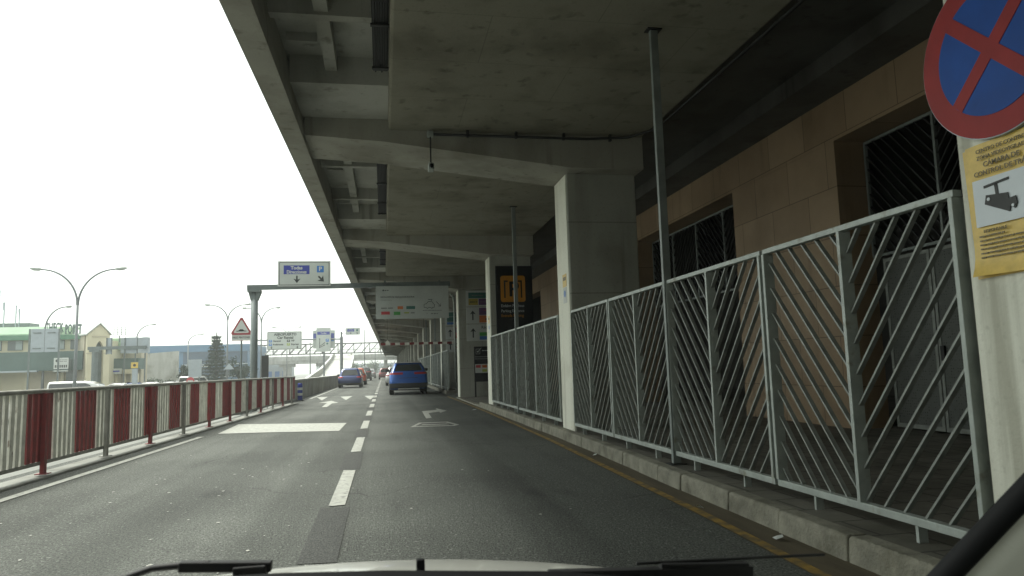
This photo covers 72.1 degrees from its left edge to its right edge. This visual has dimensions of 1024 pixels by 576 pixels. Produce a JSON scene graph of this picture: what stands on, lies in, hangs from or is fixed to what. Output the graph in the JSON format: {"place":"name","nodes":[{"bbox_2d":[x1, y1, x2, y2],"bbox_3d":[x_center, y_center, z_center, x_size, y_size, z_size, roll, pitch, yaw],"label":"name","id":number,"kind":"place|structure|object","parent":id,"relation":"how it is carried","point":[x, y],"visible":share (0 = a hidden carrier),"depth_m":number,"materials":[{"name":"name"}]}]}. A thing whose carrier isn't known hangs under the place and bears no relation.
{"place":"outdoors","nodes":[
{"label":"outdoors","id":0,"kind":"place"},
{"bbox_2d":[147,351,178,382],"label":"billboard","id":1,"kind":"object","parent":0,"point":[163,366],"depth_m":89.05},
{"bbox_2d":[0,0,396,373],"label":"sky","id":2,"kind":"structure","parent":0,"point":[140,136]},
{"bbox_2d":[148,344,266,380],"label":"blue building","id":3,"kind":"structure","parent":0,"point":[196,352],"depth_m":121.80,"materials":[{"name":"metal"}]},
{"bbox_2d":[0,439,571,565],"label":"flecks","id":4,"kind":"object","parent":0,"point":[217,522],"visible":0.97,"depth_m":6.13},
{"bbox_2d":[0,374,685,478],"bbox_3d":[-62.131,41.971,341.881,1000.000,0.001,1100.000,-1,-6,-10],"label":"ground","id":5,"kind":"structure","parent":0,"point":[297,376],"depth_m":22.18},
{"bbox_2d":[26,328,60,389],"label":"twin road sign","id":6,"kind":"object","parent":5,"relation":"on","point":[52,339],"visible":0.97,"depth_m":54.31,"materials":[{"name":"metal"}]},
{"bbox_2d":[41,305,71,388],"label":"street lamp","id":7,"kind":"object","parent":5,"relation":"on","point":[42,372],"visible":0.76,"depth_m":64.37,"materials":[{"name":"metal"}]},
{"bbox_2d":[0,323,121,402],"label":"green roofed building","id":8,"kind":"structure","parent":5,"relation":"on","point":[13,355],"depth_m":64.81,"materials":[{"name":"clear glass"}]},
{"bbox_2d":[3,302,4,326],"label":"aerial","id":9,"kind":"object","parent":8,"relation":"on","point":[3,313],"visible":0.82,"depth_m":68.45,"materials":[{"name":"metal"}]},
{"bbox_2d":[7,341,22,350],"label":"window","id":10,"kind":"structure","parent":8,"relation":"in","point":[12,345],"depth_m":65.02,"materials":[{"name":"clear glass"}]},
{"bbox_2d":[60,340,64,348],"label":"window","id":11,"kind":"structure","parent":8,"relation":"in","point":[62,342],"depth_m":65.73,"materials":[{"name":"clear glass"}]},
{"bbox_2d":[53,358,72,372],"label":"shop banner","id":12,"kind":"object","parent":8,"relation":"attached to","point":[64,363],"visible":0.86,"depth_m":63.20,"materials":[{"name":"grey"}]},
{"bbox_2d":[47,322,81,334],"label":"roof lettering","id":13,"kind":"object","parent":8,"relation":"on","point":[53,326],"visible":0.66,"depth_m":65.56},
{"bbox_2d":[30,267,126,387],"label":"street lamp","id":14,"kind":"object","parent":5,"relation":"on","point":[77,297],"visible":0.91,"depth_m":45.73,"materials":[{"name":"metal"}]},
{"bbox_2d":[77,322,111,385],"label":"arch building","id":15,"kind":"structure","parent":5,"relation":"on","point":[95,335],"depth_m":64.85,"materials":[{"name":"paint"}]},
{"bbox_2d":[87,337,148,381],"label":"overhead sign gantry","id":16,"kind":"object","parent":5,"relation":"on","point":[130,345],"visible":0.91,"depth_m":55.21,"materials":[{"name":"metal"}]},
{"bbox_2d":[112,338,147,382],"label":"shop building","id":17,"kind":"structure","parent":5,"relation":"on","point":[118,364],"depth_m":72.03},
{"bbox_2d":[131,362,137,383],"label":"yellow sign","id":18,"kind":"object","parent":5,"relation":"on","point":[134,374],"visible":0.81,"depth_m":60.79,"materials":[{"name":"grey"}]},
{"bbox_2d":[120,337,149,382],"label":"billboard back","id":19,"kind":"object","parent":5,"relation":"on","point":[140,341],"visible":0.39,"depth_m":69.34,"materials":[{"name":"metal"}]},
{"bbox_2d":[176,364,187,378],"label":"tree","id":20,"kind":"object","parent":5,"relation":"on","point":[183,370],"visible":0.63,"depth_m":77.86,"materials":[{"name":"green plant"}]},
{"bbox_2d":[178,376,207,381],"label":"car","id":21,"kind":"object","parent":5,"relation":"on","point":[184,378],"visible":0.13,"depth_m":74.87,"materials":[{"name":"white paint"}]},
{"bbox_2d":[188,359,201,380],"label":"advert panel","id":22,"kind":"object","parent":5,"relation":"on","point":[194,368],"visible":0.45,"depth_m":74.73,"materials":[{"name":"metal"}]},
{"bbox_2d":[187,333,203,365],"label":"street lamp","id":23,"kind":"object","parent":5,"relation":"on","point":[188,347],"visible":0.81,"depth_m":112.22,"materials":[{"name":"metal"}]},
{"bbox_2d":[202,333,232,379],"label":"conifer tree","id":24,"kind":"object","parent":5,"relation":"on","point":[214,355],"visible":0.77,"depth_m":79.52,"materials":[{"name":"green plant"}]},
{"bbox_2d":[205,303,250,378],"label":"street lamp","id":25,"kind":"object","parent":5,"relation":"on","point":[247,304],"visible":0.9,"depth_m":73.76,"materials":[{"name":"metal"}]},
{"bbox_2d":[217,356,257,378],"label":"tree","id":26,"kind":"object","parent":5,"relation":"on","point":[245,371],"visible":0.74,"depth_m":76.83,"materials":[{"name":"green plant"}]},
{"bbox_2d":[231,318,250,414],"bbox_3d":[-12.370,3.718,32.142,0.906,4.738,0.100,-1,-6,-10],"label":"warning sign","id":27,"kind":"object","parent":5,"relation":"on","point":[241,331],"visible":0.98,"depth_m":32.28,"materials":[{"name":"metal"}]},
{"bbox_2d":[242,306,280,377],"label":"street lamp","id":28,"kind":"object","parent":5,"relation":"on","point":[278,307],"visible":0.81,"depth_m":80.04,"materials":[{"name":"metal"}]},
{"bbox_2d":[261,355,268,409],"bbox_3d":[-13.314,5.204,37.936,0.360,3.120,0.080,-1,-6,-10],"label":"sign board","id":29,"kind":"object","parent":5,"relation":"on","point":[265,367],"visible":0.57,"depth_m":38.01,"materials":[{"name":"metal"}]},
{"bbox_2d":[265,365,293,377],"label":"distant office","id":30,"kind":"structure","parent":5,"relation":"on","point":[275,370],"depth_m":173.22,"materials":[{"name":"concrete"}]},
{"bbox_2d":[272,326,301,376],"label":"street lamp","id":31,"kind":"object","parent":5,"relation":"on","point":[286,350],"visible":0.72,"depth_m":122.47,"materials":[{"name":"metal"}]},
{"bbox_2d":[250,332,342,371],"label":"lane sign gantry","id":32,"kind":"object","parent":5,"relation":"on","point":[341,352],"visible":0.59,"depth_m":91.96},
{"bbox_2d":[267,331,301,349],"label":"airport lane sign","id":33,"kind":"object","parent":32,"relation":"attached to","point":[287,340],"visible":1,"depth_m":90.85,"materials":[{"name":"grey"}]},
{"bbox_2d":[316,328,330,351],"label":"lane diagram sign","id":34,"kind":"object","parent":32,"relation":"attached to","point":[323,339],"visible":1,"depth_m":91.63,"materials":[{"name":"grey"}]},
{"bbox_2d":[269,351,329,376],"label":"flyover","id":35,"kind":"object","parent":5,"relation":"on","point":[294,361],"visible":0.35,"depth_m":165.16,"materials":[{"name":"concrete"}]},
{"bbox_2d":[280,375,338,403],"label":"concrete parapet","id":36,"kind":"structure","parent":5,"relation":"on","point":[313,385],"depth_m":41.02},
{"bbox_2d":[313,330,334,375],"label":"wide sign panel","id":37,"kind":"object","parent":5,"relation":"on","point":[332,341],"visible":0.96,"depth_m":92.05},
{"bbox_2d":[258,342,390,355],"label":"lattice gantry","id":38,"kind":"object","parent":5,"relation":"on","point":[305,350],"visible":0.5,"depth_m":144.84,"materials":[{"name":"metal"}]},
{"bbox_2d":[306,351,353,377],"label":"ramp","id":39,"kind":"structure","parent":5,"relation":"on","point":[332,365],"depth_m":121.87,"materials":[{"name":"concrete"}]},
{"bbox_2d":[247,281,449,412],"bbox_3d":[-5.826,2.465,25.560,7.252,5.385,0.400,-1,-6,-10],"label":"sign gantry","id":40,"kind":"object","parent":5,"relation":"on","point":[254,292],"visible":0.83,"depth_m":25.20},
{"bbox_2d":[278,261,330,286],"bbox_3d":[-7.516,-0.518,25.500,1.840,0.920,0.095,-1,-6,-10],"label":"direction sign","id":41,"kind":"object","parent":40,"relation":"attached to","point":[304,273],"visible":1,"depth_m":25.46,"materials":[{"name":"grey"}]},
{"bbox_2d":[376,280,448,318],"bbox_3d":[-3.680,0.423,26.032,2.660,1.420,0.105,-1,-6,-10],"label":"car return sign","id":42,"kind":"object","parent":40,"relation":"attached to","point":[404,302],"visible":1,"depth_m":25.97,"materials":[{"name":"grey"}]},
{"bbox_2d":[366,360,380,372],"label":"tree","id":43,"kind":"object","parent":5,"relation":"on","point":[371,365],"visible":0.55,"depth_m":242.33,"materials":[{"name":"green plant"}]},
{"bbox_2d":[342,328,359,334],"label":"direction sign","id":44,"kind":"object","parent":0,"point":[352,331],"visible":1,"depth_m":94.18,"materials":[{"name":"grey"}]},
{"bbox_2d":[316,363,394,372],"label":"distant block","id":45,"kind":"structure","parent":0,"point":[381,365],"depth_m":322.30,"materials":[{"name":"metal"}]},
{"bbox_2d":[359,367,371,380],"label":"suv","id":46,"kind":"object","parent":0,"point":[368,370],"visible":0.55,"depth_m":85.86,"materials":[{"name":"white paint"}]},
{"bbox_2d":[354,354,396,367],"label":"road bridge","id":47,"kind":"structure","parent":0,"point":[358,357],"depth_m":200.31,"materials":[{"name":"concrete"}]},
{"bbox_2d":[0,373,814,575],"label":"road","id":48,"kind":"structure","parent":0,"point":[522,496],"depth_m":6.72,"materials":[{"name":"asphalt"}]},
{"bbox_2d":[0,437,201,501],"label":"edge line marking","id":49,"kind":"object","parent":48,"relation":"on","point":[54,483],"visible":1,"depth_m":9.30,"materials":[{"name":"white paint"}]},
{"bbox_2d":[0,376,298,491],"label":"railing","id":50,"kind":"object","parent":48,"relation":"on","point":[104,418],"visible":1,"depth_m":11.00,"materials":[{"name":"metal"}]},
{"bbox_2d":[218,423,345,433],"bbox_3d":[-5.222,3.206,16.212,2.700,0.001,3.420,-1,-6,-10],"label":"road marking","id":51,"kind":"object","parent":48,"relation":"on","point":[261,428],"visible":1,"depth_m":15.99,"materials":[{"name":"white paint"}]},
{"bbox_2d":[296,383,303,400],"bbox_3d":[-9.367,4.600,31.113,0.340,0.780,0.340,-1,-6,-10],"label":"bollard","id":52,"kind":"object","parent":48,"relation":"on","point":[300,390],"visible":0.97,"depth_m":31.03,"materials":[{"name":"blue plastic"}]},
{"bbox_2d":[320,401,337,406],"bbox_3d":[-7.131,4.515,27.488,0.747,0.001,5.290,0,-7,-17],"label":"road marking","id":53,"kind":"object","parent":48,"relation":"on","point":[328,403],"visible":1,"depth_m":28.30,"materials":[{"name":"white paint"}]},
{"bbox_2d":[296,378,381,563],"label":"road patch surface","id":54,"kind":"object","parent":48,"relation":"on","point":[323,541],"visible":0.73,"depth_m":5.60,"materials":[{"name":"asphalt"}]},
{"bbox_2d":[337,367,364,387],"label":"hatchback","id":55,"kind":"object","parent":48,"relation":"on","point":[350,376],"visible":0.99,"depth_m":52.24,"materials":[{"name":"blue metal"}]},
{"bbox_2d":[329,379,381,505],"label":"lane line marking","id":56,"kind":"object","parent":48,"relation":"on","point":[340,494],"visible":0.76,"depth_m":8.08,"materials":[{"name":"white paint"}]},
{"bbox_2d":[356,367,368,384],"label":"hatchback","id":57,"kind":"object","parent":48,"relation":"on","point":[362,370],"visible":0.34,"depth_m":62.11,"materials":[{"name":"red paint"}]},
{"bbox_2d":[379,368,387,378],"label":"hatchback","id":58,"kind":"object","parent":48,"relation":"on","point":[382,372],"visible":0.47,"depth_m":94.85,"materials":[{"name":"red paint"}]},
{"bbox_2d":[385,366,392,385],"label":"hatchback","id":59,"kind":"object","parent":48,"relation":"on","point":[387,377],"visible":0.3,"depth_m":55.02,"materials":[{"name":"white paint"}]},
{"bbox_2d":[386,360,427,394],"bbox_3d":[-5.480,4.644,36.819,2.200,1.712,4.535,-1,-6,-10],"label":"suv","id":60,"kind":"object","parent":48,"relation":"on","point":[407,375],"visible":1,"depth_m":34.75,"materials":[{"name":"blue metal"}]},
{"bbox_2d":[422,408,445,417],"bbox_3d":[-2.174,3.528,19.936,0.770,0.001,4.450,-1,-6,-10],"label":"road marking","id":61,"kind":"object","parent":48,"relation":"on","point":[426,414],"visible":1,"depth_m":20.35,"materials":[{"name":"white paint"}]},
{"bbox_2d":[412,422,458,426],"bbox_3d":[-1.669,3.057,15.828,1.038,0.001,1.250,-2,-6,0],"label":"road marking","id":62,"kind":"object","parent":48,"relation":"on","point":[415,425],"visible":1,"depth_m":15.71,"materials":[{"name":"white paint"}]},
{"bbox_2d":[125,473,1023,575],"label":"car","id":63,"kind":"object","parent":48,"relation":"on","point":[990,542],"visible":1,"depth_m":0.76,"materials":[{"name":"paint"}]},
{"bbox_2d":[219,0,1023,502],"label":"viaduct","id":64,"kind":"object","parent":48,"relation":"on","point":[347,118],"visible":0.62,"depth_m":10.67,"materials":[{"name":"concrete"}]},
{"bbox_2d":[370,0,388,72],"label":"cable tray","id":65,"kind":"object","parent":64,"relation":"hanging from","point":[379,24],"visible":0.95,"depth_m":8.50,"materials":[{"name":"metal"}]},
{"bbox_2d":[377,164,386,214],"bbox_3d":[-2.932,-2.376,15.846,0.220,0.390,5.200,-1,-6,-10],"label":"cable tray","id":66,"kind":"object","parent":64,"relation":"hanging from","point":[381,180],"visible":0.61,"depth_m":15.64,"materials":[{"name":"metal"}]},
{"bbox_2d":[379,249,385,264],"bbox_3d":[-4.528,-1.354,24.624,0.220,0.390,5.200,-1,-6,-10],"label":"cable tray","id":67,"kind":"object","parent":64,"relation":"hanging from","point":[382,256],"visible":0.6,"depth_m":25.19,"materials":[{"name":"metal"}]},
{"bbox_2d":[445,311,456,325],"bbox_3d":[-3.134,1.653,38.449,1.000,0.780,0.054,-1,-6,-10],"label":"hire sign","id":68,"kind":"object","parent":64,"relation":"attached to","point":[449,321],"visible":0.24,"depth_m":38.38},
{"bbox_2d":[446,327,456,338],"bbox_3d":[-3.110,2.448,38.359,1.000,0.680,0.057,-1,-6,-10],"label":"hire sign","id":69,"kind":"object","parent":64,"relation":"attached to","point":[449,332],"visible":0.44,"depth_m":38.29,"materials":[{"name":"grey"}]},
{"bbox_2d":[446,340,456,351],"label":"hire sign","id":70,"kind":"object","parent":64,"relation":"attached to","point":[450,347],"visible":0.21,"depth_m":38.21,"materials":[{"name":"grey"}]},
{"bbox_2d":[466,291,485,305],"bbox_3d":[-1.386,0.441,29.719,1.120,0.660,0.057,-1,-6,-10],"label":"hire sign","id":71,"kind":"object","parent":64,"relation":"attached to","point":[475,298],"visible":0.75,"depth_m":29.67,"materials":[{"name":"multicoloured"}]},
{"bbox_2d":[466,307,486,323],"bbox_3d":[-1.365,1.146,29.641,1.120,0.680,0.057,-1,-6,-10],"label":"hire sign","id":72,"kind":"object","parent":64,"relation":"attached to","point":[476,314],"visible":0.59,"depth_m":29.59,"materials":[{"name":"grey"}]},
{"bbox_2d":[467,324,486,340],"bbox_3d":[-1.343,1.871,29.561,1.120,0.700,0.057,-1,-6,-10],"label":"hire sign","id":73,"kind":"object","parent":64,"relation":"attached to","point":[476,332],"visible":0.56,"depth_m":29.52,"materials":[{"name":"grey"}]},
{"bbox_2d":[495,266,533,333],"bbox_3d":[0.072,0.369,20.800,1.100,2.050,0.068,-1,-6,-10],"label":"parking board","id":74,"kind":"object","parent":64,"relation":"attached to","point":[505,317],"visible":0.8,"depth_m":20.78,"materials":[{"name":"black plastic"}]},
{"bbox_2d":[562,274,566,303],"bbox_3d":[0.910,0.013,12.154,0.006,0.500,0.260,-1,-6,-10],"label":"sticker","id":75,"kind":"object","parent":64,"relation":"attached to","point":[564,279],"visible":1,"depth_m":12.16,"materials":[{"name":"multicoloured"}]},
{"bbox_2d":[427,0,804,141],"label":"conduit pipe","id":76,"kind":"object","parent":64,"relation":"attached to","point":[431,134],"visible":0.95,"depth_m":11.21,"materials":[{"name":"metal"}]},
{"bbox_2d":[428,137,433,171],"bbox_3d":[-1.282,-2.130,11.117,0.090,0.560,0.235,-1,-6,-10],"label":"security camera","id":77,"kind":"object","parent":76,"relation":"hanging from","point":[431,166],"visible":1,"depth_m":11.09,"materials":[{"name":"metal"}]},
{"bbox_2d":[924,0,1023,139],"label":"no stopping sign","id":78,"kind":"object","parent":64,"relation":"attached to","point":[974,72],"visible":1,"depth_m":3.65,"materials":[{"name":"metal"}]},
{"bbox_2d":[962,127,1023,279],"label":"camera poster","id":79,"kind":"object","parent":64,"relation":"attached to","point":[994,171],"visible":1,"depth_m":3.57,"materials":[{"name":"paper"}]},
{"bbox_2d":[451,398,880,575],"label":"gutter surface","id":80,"kind":"object","parent":48,"relation":"on","point":[832,565],"visible":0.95,"depth_m":5.40,"materials":[{"name":"concrete"}]},
{"bbox_2d":[447,396,831,575],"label":"yellow line marking","id":81,"kind":"object","parent":80,"relation":"on","point":[795,561],"visible":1,"depth_m":5.71,"materials":[{"name":"paint"}]},
{"bbox_2d":[427,384,940,575],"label":"kerb","id":82,"kind":"structure","parent":48,"relation":"on","point":[879,556],"depth_m":5.25,"materials":[{"name":"concrete"}]},
{"bbox_2d":[432,385,978,558],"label":"pavement","id":83,"kind":"structure","parent":0,"point":[938,545],"depth_m":6.91,"materials":[{"name":"concrete"}]},
{"bbox_2d":[381,294,456,389],"bbox_3d":[-4.716,2.730,35.654,3.805,4.918,0.110,-1,-6,-10],"label":"height bar","id":84,"kind":"object","parent":83,"relation":"on","point":[424,343],"visible":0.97,"depth_m":35.80,"materials":[{"name":"paint"}]},
{"bbox_2d":[428,356,430,384],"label":"fence panel","id":85,"kind":"object","parent":83,"relation":"on","point":[429,377],"visible":0.84,"depth_m":48.66,"materials":[{"name":"paint"}]},
{"bbox_2d":[431,355,433,385],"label":"fence panel","id":86,"kind":"object","parent":83,"relation":"on","point":[432,370],"visible":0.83,"depth_m":45.84,"materials":[{"name":"paint"}]},
{"bbox_2d":[433,354,434,385],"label":"fence panel","id":87,"kind":"object","parent":83,"relation":"on","point":[434,369],"visible":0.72,"depth_m":44.04,"materials":[{"name":"paint"}]},
{"bbox_2d":[434,318,435,386],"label":"steel pole","id":88,"kind":"object","parent":83,"relation":"on","point":[435,337],"visible":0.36,"depth_m":43.00,"materials":[{"name":"metal"}]},
{"bbox_2d":[435,353,438,386],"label":"fence panel","id":89,"kind":"object","parent":83,"relation":"on","point":[436,371],"visible":0.79,"depth_m":41.86,"materials":[{"name":"paint"}]},
{"bbox_2d":[437,352,440,387],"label":"fence panel","id":90,"kind":"object","parent":83,"relation":"on","point":[439,367],"visible":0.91,"depth_m":39.83,"materials":[{"name":"paint"}]},
{"bbox_2d":[441,351,445,388],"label":"fence panel","id":91,"kind":"object","parent":83,"relation":"on","point":[442,354],"visible":0.69,"depth_m":37.02,"materials":[{"name":"paint"}]},
{"bbox_2d":[444,350,449,389],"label":"fence panel","id":92,"kind":"object","parent":83,"relation":"on","point":[446,357],"visible":0.95,"depth_m":35.16,"materials":[{"name":"paint"}]},
{"bbox_2d":[474,346,487,396],"bbox_3d":[-1.121,3.443,29.040,0.860,2.060,0.067,-1,-6,-10],"label":"information board","id":93,"kind":"object","parent":83,"relation":"on","point":[481,364],"visible":0.67,"depth_m":29.01,"materials":[{"name":"black plastic"}]},
{"bbox_2d":[490,333,503,407],"bbox_3d":[-0.380,2.276,19.456,0.090,1.990,1.990,-1,-6,-10],"label":"fence panel","id":94,"kind":"object","parent":83,"relation":"on","point":[497,369],"visible":0.91,"depth_m":19.48,"materials":[{"name":"paint"}]},
{"bbox_2d":[502,329,516,411],"bbox_3d":[-0.020,2.045,17.472,0.090,1.990,1.990,-1,-6,-10],"label":"fence panel","id":95,"kind":"object","parent":83,"relation":"on","point":[509,369],"visible":0.88,"depth_m":17.54,"materials":[{"name":"paint"}]},
{"bbox_2d":[509,206,522,413],"bbox_3d":[0.101,0.482,16.617,0.180,4.900,0.140,-1,-6,-10],"label":"steel pole","id":96,"kind":"object","parent":83,"relation":"on","point":[515,281],"visible":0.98,"depth_m":16.66,"materials":[{"name":"metal"}]},
{"bbox_2d":[516,323,536,417],"bbox_3d":[0.341,1.814,15.488,0.090,1.990,1.990,-1,-6,-10],"label":"fence panel","id":97,"kind":"object","parent":83,"relation":"on","point":[526,373],"visible":0.9,"depth_m":15.49,"materials":[{"name":"paint"}]},
{"bbox_2d":[534,315,562,424],"bbox_3d":[0.702,1.583,13.504,0.090,1.990,1.990,-1,-6,-10],"label":"fence panel","id":98,"kind":"object","parent":83,"relation":"on","point":[546,404],"visible":0.82,"depth_m":13.48,"materials":[{"name":"paint"}]},
{"bbox_2d":[570,299,614,440],"bbox_3d":[1.216,1.254,10.679,0.090,1.990,1.990,-1,-6,-10],"label":"fence panel","id":99,"kind":"object","parent":83,"relation":"on","point":[593,403],"visible":0.9,"depth_m":10.67,"materials":[{"name":"paint"}]},
{"bbox_2d":[608,282,670,457],"bbox_3d":[1.576,1.023,8.694,0.090,1.990,1.990,-1,-6,-10],"label":"fence panel","id":100,"kind":"object","parent":83,"relation":"on","point":[640,376],"visible":0.81,"depth_m":8.71,"materials":[{"name":"paint"}]},
{"bbox_2d":[644,27,686,464],"bbox_3d":[1.697,-0.540,7.840,0.180,4.900,0.140,-1,-6,-10],"label":"steel pole","id":101,"kind":"object","parent":83,"relation":"on","point":[653,32],"visible":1,"depth_m":7.87,"materials":[{"name":"metal"}]},
{"bbox_2d":[666,251,777,486],"bbox_3d":[1.937,0.792,6.710,0.090,1.990,1.990,-1,-6,-10],"label":"fence panel","id":102,"kind":"object","parent":83,"relation":"on","point":[712,317],"visible":0.78,"depth_m":6.65,"materials":[{"name":"paint"}]},
{"bbox_2d":[530,0,962,428],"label":"terminal building","id":103,"kind":"structure","parent":83,"relation":"on","point":[782,163],"depth_m":12.08,"materials":[{"name":"stone"}]},
{"bbox_2d":[652,205,737,307],"bbox_3d":[4.513,-0.680,17.084,0.050,1.863,5.640,-1,-6,-10],"label":"grille","id":104,"kind":"object","parent":103,"relation":"attached to","point":[725,258],"visible":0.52,"depth_m":17.09,"materials":[{"name":"metal"}]},
{"bbox_2d":[863,111,961,257],"bbox_3d":[6.109,-1.702,8.306,0.050,1.863,5.640,-1,-6,-10],"label":"grille","id":105,"kind":"object","parent":103,"relation":"attached to","point":[938,179],"visible":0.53,"depth_m":10.13,"materials":[{"name":"metal"}]},
{"bbox_2d":[761,190,993,542],"bbox_3d":[2.298,0.561,4.726,0.090,1.990,1.990,-1,-6,-10],"label":"fence panel","id":106,"kind":"object","parent":83,"relation":"on","point":[966,337],"visible":0.85,"depth_m":4.55,"materials":[{"name":"paint"}]},
{"bbox_2d":[883,244,970,434],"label":"gate","id":107,"kind":"structure","parent":83,"relation":"on","point":[958,406],"depth_m":9.86,"materials":[{"name":"metal"}]},
{"label":"parking apron pavement","id":108,"kind":"structure","parent":0,"visible":0},
{"bbox_2d":[47,381,104,393],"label":"van","id":109,"kind":"object","parent":108,"relation":"on","point":[52,385],"visible":0.21,"depth_m":50.12,"materials":[{"name":"white paint"}]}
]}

